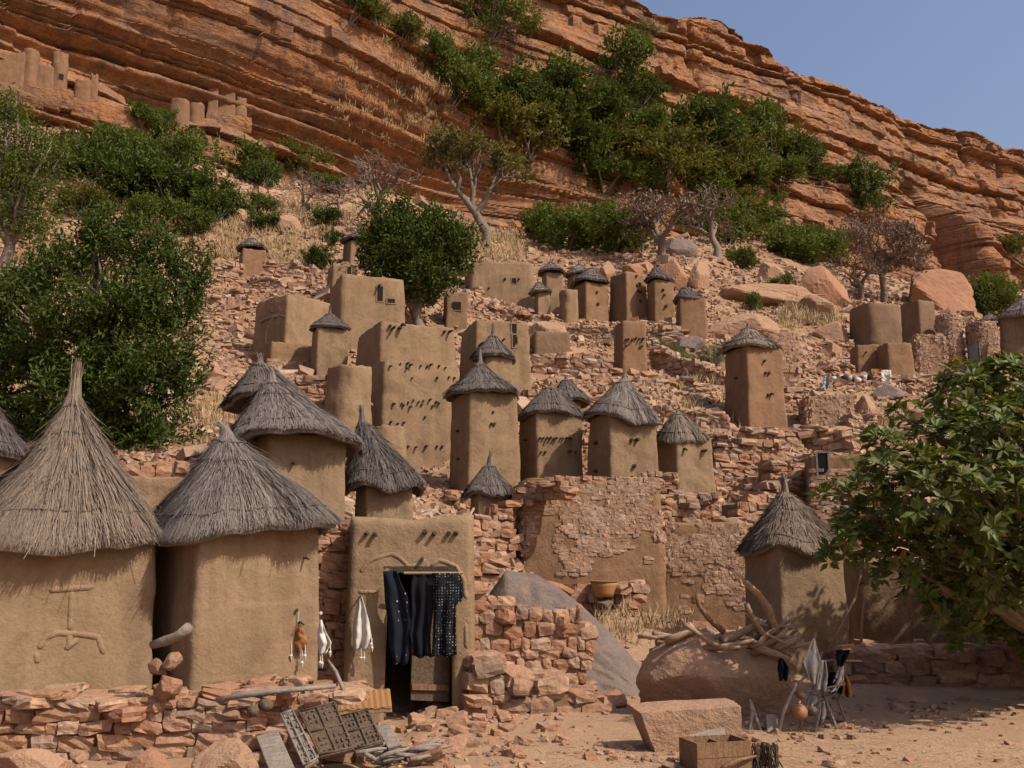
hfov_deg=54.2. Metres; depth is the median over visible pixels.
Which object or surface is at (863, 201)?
bush
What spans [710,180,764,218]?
bush
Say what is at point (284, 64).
cliff
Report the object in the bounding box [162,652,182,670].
boulder
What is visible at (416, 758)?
dry stick
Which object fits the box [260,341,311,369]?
terrace wall
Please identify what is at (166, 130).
bush
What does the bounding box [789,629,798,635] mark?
firewood branch
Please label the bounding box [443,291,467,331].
mud house
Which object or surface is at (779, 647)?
firewood branch
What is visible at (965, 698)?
boulder
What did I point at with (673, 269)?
boulder
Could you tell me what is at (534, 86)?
bush
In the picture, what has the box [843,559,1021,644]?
mud house
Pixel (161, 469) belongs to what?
dry stone wall
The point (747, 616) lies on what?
firewood branch
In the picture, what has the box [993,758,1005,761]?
loose rock
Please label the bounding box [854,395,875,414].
boulder
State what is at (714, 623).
firewood branch
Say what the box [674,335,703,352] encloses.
boulder
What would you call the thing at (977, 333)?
mud house
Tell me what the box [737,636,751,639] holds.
firewood branch
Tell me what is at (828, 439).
dry stone wall
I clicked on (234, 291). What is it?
dry stone wall
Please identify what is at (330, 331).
granary
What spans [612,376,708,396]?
dry stone wall
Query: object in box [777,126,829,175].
bush
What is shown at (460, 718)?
loose rock
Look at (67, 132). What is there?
bush
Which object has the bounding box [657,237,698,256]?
boulder
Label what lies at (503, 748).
loose rock
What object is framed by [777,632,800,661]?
firewood branch
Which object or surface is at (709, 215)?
bare tree
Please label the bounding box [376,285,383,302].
window
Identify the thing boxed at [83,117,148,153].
bush
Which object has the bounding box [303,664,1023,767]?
straw litter
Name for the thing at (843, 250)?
bush
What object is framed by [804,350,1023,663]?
leafy tree
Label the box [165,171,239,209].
bush
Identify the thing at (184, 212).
bush
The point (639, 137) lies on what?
bush
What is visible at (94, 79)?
cliff wall
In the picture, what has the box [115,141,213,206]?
bush
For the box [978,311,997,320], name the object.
granary
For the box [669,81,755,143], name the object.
bush
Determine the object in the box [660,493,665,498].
dry stone wall
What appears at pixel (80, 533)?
granary
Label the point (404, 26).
bush
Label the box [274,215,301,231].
boulder
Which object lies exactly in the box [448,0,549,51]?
leafy tree
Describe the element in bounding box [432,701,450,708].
loose rock
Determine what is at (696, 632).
firewood branch
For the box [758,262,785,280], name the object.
boulder
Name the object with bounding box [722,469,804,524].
dry stone wall
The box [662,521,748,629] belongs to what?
terrace wall
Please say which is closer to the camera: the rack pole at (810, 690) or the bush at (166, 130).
the rack pole at (810, 690)
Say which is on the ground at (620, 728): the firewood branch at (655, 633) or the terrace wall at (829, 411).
the terrace wall at (829, 411)
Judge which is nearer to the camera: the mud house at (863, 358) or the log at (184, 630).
the log at (184, 630)
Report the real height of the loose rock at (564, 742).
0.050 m
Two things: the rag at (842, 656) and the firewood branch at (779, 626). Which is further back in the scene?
the firewood branch at (779, 626)
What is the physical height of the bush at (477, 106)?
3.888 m
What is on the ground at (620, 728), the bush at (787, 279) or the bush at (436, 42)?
the bush at (787, 279)
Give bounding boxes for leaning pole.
[826,570,862,652]
[859,598,865,641]
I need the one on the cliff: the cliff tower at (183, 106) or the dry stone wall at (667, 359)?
the cliff tower at (183, 106)
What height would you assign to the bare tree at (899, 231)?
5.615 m
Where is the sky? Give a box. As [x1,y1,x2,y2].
[637,0,1023,149]
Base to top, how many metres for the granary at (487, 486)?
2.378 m
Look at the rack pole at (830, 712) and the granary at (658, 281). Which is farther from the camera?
the granary at (658, 281)
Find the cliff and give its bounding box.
[0,0,1023,290]
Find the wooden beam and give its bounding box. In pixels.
[406,745,442,766]
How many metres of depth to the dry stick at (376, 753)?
7.95 m
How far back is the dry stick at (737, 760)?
7.60 m
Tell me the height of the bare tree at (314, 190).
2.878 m
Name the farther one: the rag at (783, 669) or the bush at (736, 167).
the bush at (736, 167)
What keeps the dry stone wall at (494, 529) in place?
on the ground at (620, 728)
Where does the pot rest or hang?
on the ground at (620, 728)
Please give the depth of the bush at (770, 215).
111.30 m
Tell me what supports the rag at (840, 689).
hanging from the rack pole at (830, 712)
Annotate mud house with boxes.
[253,293,329,361]
[324,364,371,431]
[327,263,356,287]
[329,274,404,350]
[343,515,474,721]
[356,321,455,366]
[371,360,458,469]
[375,424,406,458]
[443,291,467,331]
[459,320,531,394]
[464,260,533,306]
[559,289,578,322]
[610,271,647,321]
[613,320,646,371]
[804,451,874,562]
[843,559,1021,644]
[849,303,901,345]
[850,344,878,372]
[877,342,915,375]
[900,300,935,342]
[934,314,966,370]
[965,320,1000,367]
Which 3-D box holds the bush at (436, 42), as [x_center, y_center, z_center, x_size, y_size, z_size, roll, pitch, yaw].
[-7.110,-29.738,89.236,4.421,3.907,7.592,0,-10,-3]
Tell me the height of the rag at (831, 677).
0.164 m
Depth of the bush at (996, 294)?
56.22 m
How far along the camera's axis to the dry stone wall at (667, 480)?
17.67 m
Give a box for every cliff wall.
[0,52,39,109]
[37,63,61,114]
[90,72,101,122]
[235,95,251,135]
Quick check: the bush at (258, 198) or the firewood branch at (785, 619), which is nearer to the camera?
the firewood branch at (785, 619)
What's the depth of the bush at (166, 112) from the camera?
67.88 m
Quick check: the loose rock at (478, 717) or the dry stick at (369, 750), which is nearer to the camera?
the dry stick at (369, 750)
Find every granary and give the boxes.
[0,357,164,692]
[0,401,32,474]
[151,420,345,689]
[217,352,315,413]
[218,364,368,519]
[236,237,267,278]
[309,305,352,374]
[340,228,366,263]
[345,404,429,519]
[442,349,519,490]
[461,450,512,513]
[469,322,516,383]
[518,381,584,480]
[528,278,551,315]
[537,257,565,315]
[557,375,591,410]
[564,260,586,289]
[569,267,610,321]
[581,370,661,477]
[643,264,674,322]
[656,409,715,492]
[673,286,707,338]
[719,323,787,427]
[734,471,848,674]
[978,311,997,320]
[996,295,1023,367]
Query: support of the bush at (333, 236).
on the ground at (620, 728)
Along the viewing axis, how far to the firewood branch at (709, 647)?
10.36 m
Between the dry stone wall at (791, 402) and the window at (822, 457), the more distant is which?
the dry stone wall at (791, 402)
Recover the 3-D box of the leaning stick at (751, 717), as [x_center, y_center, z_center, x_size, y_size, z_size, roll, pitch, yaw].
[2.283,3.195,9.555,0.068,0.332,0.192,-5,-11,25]
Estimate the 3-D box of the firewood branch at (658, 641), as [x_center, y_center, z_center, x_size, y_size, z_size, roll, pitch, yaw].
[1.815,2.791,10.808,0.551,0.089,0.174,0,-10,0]
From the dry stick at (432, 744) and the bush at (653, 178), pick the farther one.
the bush at (653, 178)
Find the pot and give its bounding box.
[867,375,873,380]
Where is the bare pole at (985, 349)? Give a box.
[982,335,990,361]
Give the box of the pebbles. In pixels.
[69,638,1023,767]
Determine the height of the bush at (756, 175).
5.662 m
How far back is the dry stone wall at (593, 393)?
27.81 m
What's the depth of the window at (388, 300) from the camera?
32.51 m
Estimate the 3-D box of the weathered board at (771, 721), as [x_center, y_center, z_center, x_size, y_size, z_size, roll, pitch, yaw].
[2.474,3.258,9.499,0.160,0.207,0.232,0,-10,0]
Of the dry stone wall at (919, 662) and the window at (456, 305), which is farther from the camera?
the window at (456, 305)
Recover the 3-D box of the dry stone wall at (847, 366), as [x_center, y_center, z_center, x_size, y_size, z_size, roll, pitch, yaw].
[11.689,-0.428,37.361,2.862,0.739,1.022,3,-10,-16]
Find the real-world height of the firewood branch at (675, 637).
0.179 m
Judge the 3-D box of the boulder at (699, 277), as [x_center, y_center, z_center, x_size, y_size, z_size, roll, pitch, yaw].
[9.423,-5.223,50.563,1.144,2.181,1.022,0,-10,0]
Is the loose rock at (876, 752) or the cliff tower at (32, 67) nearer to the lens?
the loose rock at (876, 752)
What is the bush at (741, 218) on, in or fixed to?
on the ground at (620, 728)
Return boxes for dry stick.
[355,747,386,754]
[363,752,381,763]
[368,750,384,759]
[371,761,392,764]
[379,747,408,759]
[381,756,403,763]
[394,752,416,757]
[404,738,440,758]
[406,743,443,751]
[409,744,452,750]
[409,754,431,761]
[721,755,756,767]
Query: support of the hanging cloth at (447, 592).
hanging from the mud house at (405, 549)
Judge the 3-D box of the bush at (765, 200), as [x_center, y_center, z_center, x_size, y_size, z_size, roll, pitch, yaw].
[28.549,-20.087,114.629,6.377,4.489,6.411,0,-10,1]
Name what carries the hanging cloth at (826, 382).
on the ground at (620, 728)
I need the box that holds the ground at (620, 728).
[0,124,1023,767]
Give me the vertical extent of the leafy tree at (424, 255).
5.652 m
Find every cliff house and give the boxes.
[69,79,98,123]
[218,92,243,131]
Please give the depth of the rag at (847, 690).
9.85 m
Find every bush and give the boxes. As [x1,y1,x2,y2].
[36,132,102,173]
[41,176,122,220]
[49,123,146,184]
[53,124,113,148]
[73,143,169,202]
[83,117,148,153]
[114,125,172,162]
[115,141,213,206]
[117,188,172,227]
[125,96,167,139]
[149,127,225,176]
[151,119,208,145]
[152,104,180,126]
[156,192,221,234]
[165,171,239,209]
[186,183,255,222]
[218,134,285,178]
[232,154,283,188]
[245,204,283,229]
[248,188,280,210]
[274,135,315,173]
[284,139,337,175]
[298,241,337,268]
[302,202,343,225]
[304,169,348,194]
[318,230,345,245]
[336,0,389,26]
[357,0,393,28]
[383,8,428,51]
[415,25,455,71]
[420,42,498,114]
[455,86,503,132]
[457,34,505,77]
[476,88,545,150]
[478,52,533,101]
[485,73,567,126]
[488,84,579,164]
[509,45,592,101]
[514,200,567,241]
[522,197,607,250]
[535,87,591,145]
[540,57,622,117]
[554,92,622,174]
[565,197,625,230]
[571,105,621,132]
[572,146,646,195]
[585,122,640,164]
[585,203,646,252]
[586,72,645,105]
[587,78,639,129]
[596,22,660,84]
[598,209,664,254]
[610,114,668,173]
[620,72,673,111]
[625,102,685,142]
[626,155,676,199]
[633,17,667,37]
[635,100,726,191]
[654,337,690,356]
[656,90,751,153]
[665,209,718,236]
[668,134,738,192]
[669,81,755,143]
[679,165,738,209]
[679,351,705,360]
[690,338,728,364]
[699,196,765,244]
[702,113,773,187]
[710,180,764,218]
[711,106,775,162]
[724,244,760,268]
[730,148,781,199]
[739,88,808,160]
[743,290,764,309]
[745,202,788,241]
[749,184,790,221]
[760,218,817,259]
[761,151,811,185]
[762,272,797,284]
[768,226,853,269]
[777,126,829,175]
[803,161,848,185]
[814,222,860,266]
[836,146,901,198]
[853,188,896,220]
[964,270,1022,316]
[996,232,1023,255]
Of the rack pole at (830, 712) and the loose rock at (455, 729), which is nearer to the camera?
the loose rock at (455, 729)
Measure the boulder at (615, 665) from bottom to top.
2.371 m
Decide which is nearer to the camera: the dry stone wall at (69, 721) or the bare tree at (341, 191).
the dry stone wall at (69, 721)
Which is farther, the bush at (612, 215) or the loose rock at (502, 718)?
the bush at (612, 215)
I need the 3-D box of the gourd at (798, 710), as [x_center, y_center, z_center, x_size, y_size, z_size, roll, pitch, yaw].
[2.728,3.102,9.507,0.162,0.180,0.170,0,-10,0]
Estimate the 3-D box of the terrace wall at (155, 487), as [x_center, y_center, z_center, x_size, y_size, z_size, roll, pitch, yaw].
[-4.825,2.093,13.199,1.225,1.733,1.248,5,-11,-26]
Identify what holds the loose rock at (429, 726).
on the ground at (620, 728)
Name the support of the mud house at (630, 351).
on the ground at (620, 728)
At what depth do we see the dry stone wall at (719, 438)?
24.68 m
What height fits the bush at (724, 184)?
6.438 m
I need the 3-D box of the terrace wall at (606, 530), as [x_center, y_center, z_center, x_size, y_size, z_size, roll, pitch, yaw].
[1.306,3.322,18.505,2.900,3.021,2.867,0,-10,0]
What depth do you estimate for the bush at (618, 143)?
100.59 m
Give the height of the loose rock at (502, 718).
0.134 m
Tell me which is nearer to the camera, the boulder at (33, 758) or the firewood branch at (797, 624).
the boulder at (33, 758)
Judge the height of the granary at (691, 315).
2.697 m
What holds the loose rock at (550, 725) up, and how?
on the ground at (620, 728)
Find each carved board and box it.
[298,701,353,758]
[341,708,382,752]
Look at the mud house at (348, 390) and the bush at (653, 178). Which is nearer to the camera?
the mud house at (348, 390)
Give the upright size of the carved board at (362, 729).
0.293 m
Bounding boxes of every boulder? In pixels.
[0,748,77,767]
[125,749,171,767]
[148,658,166,674]
[155,675,182,700]
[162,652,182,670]
[191,738,259,767]
[227,207,246,220]
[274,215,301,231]
[489,571,639,696]
[528,321,566,336]
[594,598,613,608]
[597,689,626,707]
[599,261,614,278]
[622,262,653,273]
[636,631,791,717]
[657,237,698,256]
[661,258,687,289]
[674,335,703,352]
[688,260,709,288]
[707,313,780,337]
[720,283,824,304]
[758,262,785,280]
[797,294,838,316]
[799,265,848,306]
[812,322,847,342]
[832,426,851,429]
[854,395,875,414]
[871,384,904,399]
[908,269,976,311]
[912,403,936,419]
[955,696,974,700]
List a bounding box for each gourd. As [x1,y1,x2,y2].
[247,703,258,716]
[259,696,272,711]
[790,701,807,719]
[796,689,805,698]
[807,704,817,715]
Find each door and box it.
[968,342,980,360]
[968,344,979,367]
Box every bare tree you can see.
[277,166,332,215]
[314,178,362,212]
[343,148,423,235]
[615,186,705,255]
[668,180,740,257]
[826,249,892,298]
[840,202,934,302]
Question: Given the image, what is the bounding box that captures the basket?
[590,580,617,596]
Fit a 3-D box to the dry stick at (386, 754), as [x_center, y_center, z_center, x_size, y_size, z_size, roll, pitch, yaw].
[-0.926,2.915,7.892,0.253,0.084,0.038,5,-11,-24]
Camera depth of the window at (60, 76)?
61.85 m
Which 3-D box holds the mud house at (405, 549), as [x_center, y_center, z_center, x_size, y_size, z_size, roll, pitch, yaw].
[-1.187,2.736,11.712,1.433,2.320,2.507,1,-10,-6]
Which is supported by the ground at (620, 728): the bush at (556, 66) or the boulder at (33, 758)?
the boulder at (33, 758)
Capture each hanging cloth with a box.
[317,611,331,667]
[353,597,372,661]
[383,571,410,664]
[410,574,433,657]
[432,573,462,656]
[823,376,828,388]
[871,369,880,375]
[881,370,890,380]
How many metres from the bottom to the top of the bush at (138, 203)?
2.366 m
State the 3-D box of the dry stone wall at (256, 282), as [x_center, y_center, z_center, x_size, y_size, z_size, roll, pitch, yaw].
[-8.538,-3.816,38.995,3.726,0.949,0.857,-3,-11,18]
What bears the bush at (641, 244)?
on the ground at (620, 728)
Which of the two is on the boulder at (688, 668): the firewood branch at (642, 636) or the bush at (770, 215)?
the firewood branch at (642, 636)
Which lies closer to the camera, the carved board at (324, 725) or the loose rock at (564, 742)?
the carved board at (324, 725)
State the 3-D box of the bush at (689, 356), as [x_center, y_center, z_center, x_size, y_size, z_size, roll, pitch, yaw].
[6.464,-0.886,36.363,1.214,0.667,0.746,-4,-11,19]
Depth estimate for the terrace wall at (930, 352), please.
39.76 m
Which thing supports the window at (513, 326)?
in the mud house at (514, 338)
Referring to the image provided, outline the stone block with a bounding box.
[629,698,741,752]
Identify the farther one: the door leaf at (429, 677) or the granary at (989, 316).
the granary at (989, 316)
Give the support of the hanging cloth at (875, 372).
on the dry stone wall at (915, 380)
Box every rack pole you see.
[788,683,844,694]
[791,674,807,689]
[799,652,822,728]
[814,694,820,731]
[821,690,837,729]
[826,659,861,661]
[837,666,846,721]
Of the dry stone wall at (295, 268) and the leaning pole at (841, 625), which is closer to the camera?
the leaning pole at (841, 625)
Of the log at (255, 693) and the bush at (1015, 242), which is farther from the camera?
the bush at (1015, 242)
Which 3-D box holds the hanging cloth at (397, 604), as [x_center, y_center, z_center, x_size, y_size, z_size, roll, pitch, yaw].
[-1.219,2.475,10.584,0.315,0.976,0.087,0,-10,0]
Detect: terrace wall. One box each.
[130,475,183,510]
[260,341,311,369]
[510,476,667,614]
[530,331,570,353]
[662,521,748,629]
[761,330,802,379]
[798,394,855,427]
[908,333,948,373]
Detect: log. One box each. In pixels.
[149,622,192,648]
[215,684,335,701]
[327,659,345,689]
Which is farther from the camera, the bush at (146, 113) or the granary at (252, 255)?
the bush at (146, 113)
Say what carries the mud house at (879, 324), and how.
on the ground at (620, 728)
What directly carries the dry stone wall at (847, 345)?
on the ground at (620, 728)
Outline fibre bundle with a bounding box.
[751,742,782,767]
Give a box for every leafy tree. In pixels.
[0,82,85,292]
[0,191,227,451]
[354,186,488,325]
[415,120,536,247]
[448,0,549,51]
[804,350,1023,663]
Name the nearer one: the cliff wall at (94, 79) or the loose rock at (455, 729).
the loose rock at (455, 729)
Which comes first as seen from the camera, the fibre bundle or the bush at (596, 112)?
the fibre bundle
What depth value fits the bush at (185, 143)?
56.06 m
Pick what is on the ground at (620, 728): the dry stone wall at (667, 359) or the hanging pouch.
the dry stone wall at (667, 359)
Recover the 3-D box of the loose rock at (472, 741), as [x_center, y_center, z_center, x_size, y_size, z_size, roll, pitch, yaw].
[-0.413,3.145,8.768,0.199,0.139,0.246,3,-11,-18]
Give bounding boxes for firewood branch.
[637,634,670,639]
[652,630,668,635]
[655,639,663,645]
[663,628,698,644]
[683,622,710,644]
[694,594,725,634]
[701,627,719,633]
[704,639,753,649]
[708,641,738,650]
[711,631,733,639]
[714,644,748,651]
[720,620,763,643]
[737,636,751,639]
[743,580,782,639]
[744,602,766,641]
[745,613,764,621]
[748,638,789,661]
[749,627,788,656]
[752,620,767,640]
[752,628,776,648]
[756,622,794,628]
[756,622,799,633]
[764,630,789,639]
[765,633,789,645]
[771,635,800,651]
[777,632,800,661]
[778,615,800,624]
[780,612,791,624]
[780,650,792,656]
[783,641,811,649]
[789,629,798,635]
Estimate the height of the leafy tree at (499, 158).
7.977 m
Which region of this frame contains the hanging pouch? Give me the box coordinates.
[290,609,307,667]
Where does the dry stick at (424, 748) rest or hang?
on the wooden beam
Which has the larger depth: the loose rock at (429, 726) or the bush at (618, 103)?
the bush at (618, 103)
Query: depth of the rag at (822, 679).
9.72 m
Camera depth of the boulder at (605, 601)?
14.66 m
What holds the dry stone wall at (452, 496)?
on the ground at (620, 728)
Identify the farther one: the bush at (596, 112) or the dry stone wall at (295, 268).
the bush at (596, 112)
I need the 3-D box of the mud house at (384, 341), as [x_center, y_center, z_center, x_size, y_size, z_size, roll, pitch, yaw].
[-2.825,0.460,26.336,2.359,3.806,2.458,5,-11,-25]
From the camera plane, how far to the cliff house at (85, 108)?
62.63 m
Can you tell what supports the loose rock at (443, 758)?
on the ground at (620, 728)
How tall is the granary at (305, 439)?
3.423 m
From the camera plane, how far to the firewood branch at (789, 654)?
10.59 m
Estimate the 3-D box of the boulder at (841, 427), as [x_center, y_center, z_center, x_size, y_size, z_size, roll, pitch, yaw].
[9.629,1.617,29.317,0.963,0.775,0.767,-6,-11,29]
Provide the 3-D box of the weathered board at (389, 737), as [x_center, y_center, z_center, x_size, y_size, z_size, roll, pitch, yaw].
[-0.999,2.862,8.124,0.114,0.176,0.310,5,-11,-27]
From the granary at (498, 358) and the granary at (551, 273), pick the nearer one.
the granary at (498, 358)
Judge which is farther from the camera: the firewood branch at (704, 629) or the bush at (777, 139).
the bush at (777, 139)
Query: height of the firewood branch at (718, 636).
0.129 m
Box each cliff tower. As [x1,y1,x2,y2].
[21,48,44,110]
[52,51,73,113]
[167,98,198,138]
[189,102,212,151]
[204,88,222,124]
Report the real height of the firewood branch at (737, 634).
0.258 m
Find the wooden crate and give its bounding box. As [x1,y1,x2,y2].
[679,734,751,767]
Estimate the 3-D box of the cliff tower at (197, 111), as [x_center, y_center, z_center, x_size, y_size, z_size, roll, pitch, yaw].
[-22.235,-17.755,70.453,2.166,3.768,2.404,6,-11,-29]
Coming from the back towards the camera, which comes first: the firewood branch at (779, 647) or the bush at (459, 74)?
the bush at (459, 74)
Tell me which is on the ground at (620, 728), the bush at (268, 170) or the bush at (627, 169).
the bush at (268, 170)
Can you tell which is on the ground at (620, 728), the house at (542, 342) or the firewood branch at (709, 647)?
the house at (542, 342)
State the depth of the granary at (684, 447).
21.77 m
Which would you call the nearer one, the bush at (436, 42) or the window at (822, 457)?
the window at (822, 457)
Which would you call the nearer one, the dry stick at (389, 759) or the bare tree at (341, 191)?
the dry stick at (389, 759)
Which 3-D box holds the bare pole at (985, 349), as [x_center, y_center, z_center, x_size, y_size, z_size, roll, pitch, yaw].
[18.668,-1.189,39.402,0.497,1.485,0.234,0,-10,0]
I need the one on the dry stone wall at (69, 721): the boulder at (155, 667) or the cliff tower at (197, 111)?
the boulder at (155, 667)
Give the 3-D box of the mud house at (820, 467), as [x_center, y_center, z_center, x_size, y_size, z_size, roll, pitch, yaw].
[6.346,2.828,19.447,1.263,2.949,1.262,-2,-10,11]
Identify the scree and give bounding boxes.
[0,123,1023,631]
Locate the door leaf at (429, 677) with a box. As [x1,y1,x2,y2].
[410,576,449,701]
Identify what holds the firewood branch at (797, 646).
on the boulder at (688, 668)
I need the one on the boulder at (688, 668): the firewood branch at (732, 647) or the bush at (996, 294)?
the firewood branch at (732, 647)
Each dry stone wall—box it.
[0,673,373,760]
[119,461,190,477]
[189,260,246,290]
[198,287,258,303]
[221,350,255,359]
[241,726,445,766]
[248,275,326,288]
[260,259,309,278]
[291,374,326,399]
[312,398,372,411]
[317,519,349,683]
[440,490,470,508]
[460,650,616,715]
[461,500,523,561]
[462,286,484,299]
[474,551,510,593]
[474,581,598,691]
[476,302,554,321]
[510,475,579,506]
[522,386,605,401]
[530,352,622,377]
[548,579,649,614]
[553,470,684,493]
[565,325,690,349]
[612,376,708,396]
[649,345,725,385]
[650,405,735,428]
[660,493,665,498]
[660,498,753,531]
[665,492,721,514]
[698,421,818,451]
[707,433,735,442]
[711,437,787,486]
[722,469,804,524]
[754,450,848,481]
[784,394,816,413]
[789,424,865,454]
[802,362,856,373]
[812,339,854,352]
[828,635,1023,687]
[838,407,913,427]
[840,419,943,457]
[843,373,937,383]
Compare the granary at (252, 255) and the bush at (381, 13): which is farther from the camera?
the bush at (381, 13)
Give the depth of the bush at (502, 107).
92.36 m
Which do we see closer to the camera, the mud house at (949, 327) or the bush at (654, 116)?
the mud house at (949, 327)
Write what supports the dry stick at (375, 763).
on the ground at (620, 728)
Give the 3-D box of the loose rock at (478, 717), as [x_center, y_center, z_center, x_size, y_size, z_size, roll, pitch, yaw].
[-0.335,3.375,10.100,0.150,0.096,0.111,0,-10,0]
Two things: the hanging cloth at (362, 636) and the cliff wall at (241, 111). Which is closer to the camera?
the hanging cloth at (362, 636)
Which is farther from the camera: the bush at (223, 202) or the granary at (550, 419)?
the bush at (223, 202)
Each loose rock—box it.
[395,726,408,733]
[408,712,425,726]
[416,720,439,731]
[429,753,447,762]
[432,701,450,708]
[435,706,458,718]
[443,734,466,755]
[445,710,468,726]
[446,724,472,735]
[447,710,467,715]
[452,753,461,756]
[459,733,478,747]
[467,721,490,732]
[472,713,485,720]
[482,705,498,715]
[495,714,511,722]
[500,745,510,750]
[513,735,534,744]
[514,751,526,758]
[536,719,560,731]
[554,734,569,742]
[561,740,569,745]
[609,754,620,759]
[792,732,801,736]
[872,750,880,753]
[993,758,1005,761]
[1003,738,1015,745]
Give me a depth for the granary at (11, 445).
13.50 m
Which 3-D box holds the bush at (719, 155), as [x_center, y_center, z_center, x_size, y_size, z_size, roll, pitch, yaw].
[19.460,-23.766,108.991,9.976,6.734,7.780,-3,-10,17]
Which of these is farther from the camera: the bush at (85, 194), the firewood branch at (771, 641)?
the bush at (85, 194)
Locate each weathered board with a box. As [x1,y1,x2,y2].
[256,731,294,767]
[280,709,318,767]
[377,723,401,750]
[688,727,725,735]
[765,714,781,731]
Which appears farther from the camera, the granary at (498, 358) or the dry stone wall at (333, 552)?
the granary at (498, 358)
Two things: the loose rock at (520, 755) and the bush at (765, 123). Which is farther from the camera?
the bush at (765, 123)
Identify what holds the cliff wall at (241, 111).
on the cliff
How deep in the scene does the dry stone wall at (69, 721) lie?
8.60 m
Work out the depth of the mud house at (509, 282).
44.75 m
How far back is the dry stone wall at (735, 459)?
22.76 m
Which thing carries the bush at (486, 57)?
on the cliff
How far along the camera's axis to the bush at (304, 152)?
74.22 m
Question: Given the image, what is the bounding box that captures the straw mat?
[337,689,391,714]
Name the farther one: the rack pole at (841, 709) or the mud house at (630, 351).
the mud house at (630, 351)
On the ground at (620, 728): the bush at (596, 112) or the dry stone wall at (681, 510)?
the dry stone wall at (681, 510)
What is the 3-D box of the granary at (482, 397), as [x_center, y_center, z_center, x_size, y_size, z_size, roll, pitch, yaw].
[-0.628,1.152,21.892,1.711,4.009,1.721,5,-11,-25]
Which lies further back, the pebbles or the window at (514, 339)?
the window at (514, 339)
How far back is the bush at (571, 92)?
97.53 m
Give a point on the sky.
(958, 65)
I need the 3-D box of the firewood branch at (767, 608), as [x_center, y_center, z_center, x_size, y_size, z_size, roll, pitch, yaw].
[2.609,2.373,10.479,0.483,0.638,0.131,5,-11,-26]
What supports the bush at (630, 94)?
on the cliff
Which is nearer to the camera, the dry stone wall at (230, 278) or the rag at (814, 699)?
the rag at (814, 699)
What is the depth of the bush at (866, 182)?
123.62 m
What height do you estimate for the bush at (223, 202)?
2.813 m
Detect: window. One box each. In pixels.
[58,73,63,80]
[346,266,351,273]
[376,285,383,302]
[386,297,395,304]
[450,301,461,310]
[510,322,517,336]
[511,277,516,284]
[511,333,518,347]
[816,451,830,476]
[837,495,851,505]
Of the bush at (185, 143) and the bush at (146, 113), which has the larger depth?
the bush at (146, 113)
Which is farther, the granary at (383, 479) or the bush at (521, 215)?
the bush at (521, 215)
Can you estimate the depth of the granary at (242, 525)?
9.79 m
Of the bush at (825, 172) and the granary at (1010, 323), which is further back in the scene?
the bush at (825, 172)
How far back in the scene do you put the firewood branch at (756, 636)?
10.74 m
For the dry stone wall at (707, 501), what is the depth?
20.94 m
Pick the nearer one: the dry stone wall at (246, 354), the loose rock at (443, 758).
the loose rock at (443, 758)
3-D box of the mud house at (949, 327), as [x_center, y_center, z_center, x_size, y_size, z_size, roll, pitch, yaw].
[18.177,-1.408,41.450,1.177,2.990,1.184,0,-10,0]
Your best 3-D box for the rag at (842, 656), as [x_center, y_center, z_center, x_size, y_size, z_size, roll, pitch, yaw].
[3.238,2.688,9.797,0.138,0.170,0.138,0,-10,0]
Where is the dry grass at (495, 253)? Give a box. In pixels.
[109,33,907,646]
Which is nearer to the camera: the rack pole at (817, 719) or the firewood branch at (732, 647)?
the rack pole at (817, 719)
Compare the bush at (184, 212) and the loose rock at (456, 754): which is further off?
the bush at (184, 212)
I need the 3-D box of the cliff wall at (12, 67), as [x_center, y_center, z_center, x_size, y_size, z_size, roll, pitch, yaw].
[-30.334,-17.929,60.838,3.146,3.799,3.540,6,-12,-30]
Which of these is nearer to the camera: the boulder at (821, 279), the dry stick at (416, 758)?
the dry stick at (416, 758)
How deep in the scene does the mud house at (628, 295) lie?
42.13 m
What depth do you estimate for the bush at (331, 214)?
52.80 m
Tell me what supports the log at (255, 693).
on the dry stone wall at (69, 721)
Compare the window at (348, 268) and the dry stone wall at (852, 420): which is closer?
the dry stone wall at (852, 420)
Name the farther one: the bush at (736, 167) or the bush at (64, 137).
the bush at (736, 167)
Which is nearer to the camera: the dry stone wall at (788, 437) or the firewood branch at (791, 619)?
the firewood branch at (791, 619)
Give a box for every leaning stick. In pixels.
[748,699,753,729]
[752,702,761,730]
[777,683,796,730]
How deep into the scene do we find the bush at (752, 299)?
48.37 m
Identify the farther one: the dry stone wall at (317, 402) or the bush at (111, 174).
the bush at (111, 174)
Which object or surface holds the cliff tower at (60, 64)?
on the cliff
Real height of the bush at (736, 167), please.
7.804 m
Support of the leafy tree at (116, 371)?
on the ground at (620, 728)
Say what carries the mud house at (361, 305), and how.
on the ground at (620, 728)
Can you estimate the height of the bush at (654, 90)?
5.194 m
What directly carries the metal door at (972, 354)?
in the mud house at (977, 333)
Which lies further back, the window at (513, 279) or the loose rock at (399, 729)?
the window at (513, 279)
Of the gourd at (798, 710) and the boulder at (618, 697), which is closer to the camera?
the gourd at (798, 710)
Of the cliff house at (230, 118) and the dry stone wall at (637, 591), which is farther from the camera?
the cliff house at (230, 118)
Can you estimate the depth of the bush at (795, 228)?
78.47 m
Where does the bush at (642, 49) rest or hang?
on the cliff
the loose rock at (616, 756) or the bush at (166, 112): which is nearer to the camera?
the loose rock at (616, 756)
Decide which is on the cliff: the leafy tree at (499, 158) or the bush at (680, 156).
the bush at (680, 156)
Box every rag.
[777,658,788,680]
[803,638,820,684]
[805,693,824,704]
[814,660,827,690]
[815,701,825,724]
[826,672,836,688]
[828,686,842,693]
[829,666,843,692]
[836,650,849,666]
[842,674,853,697]

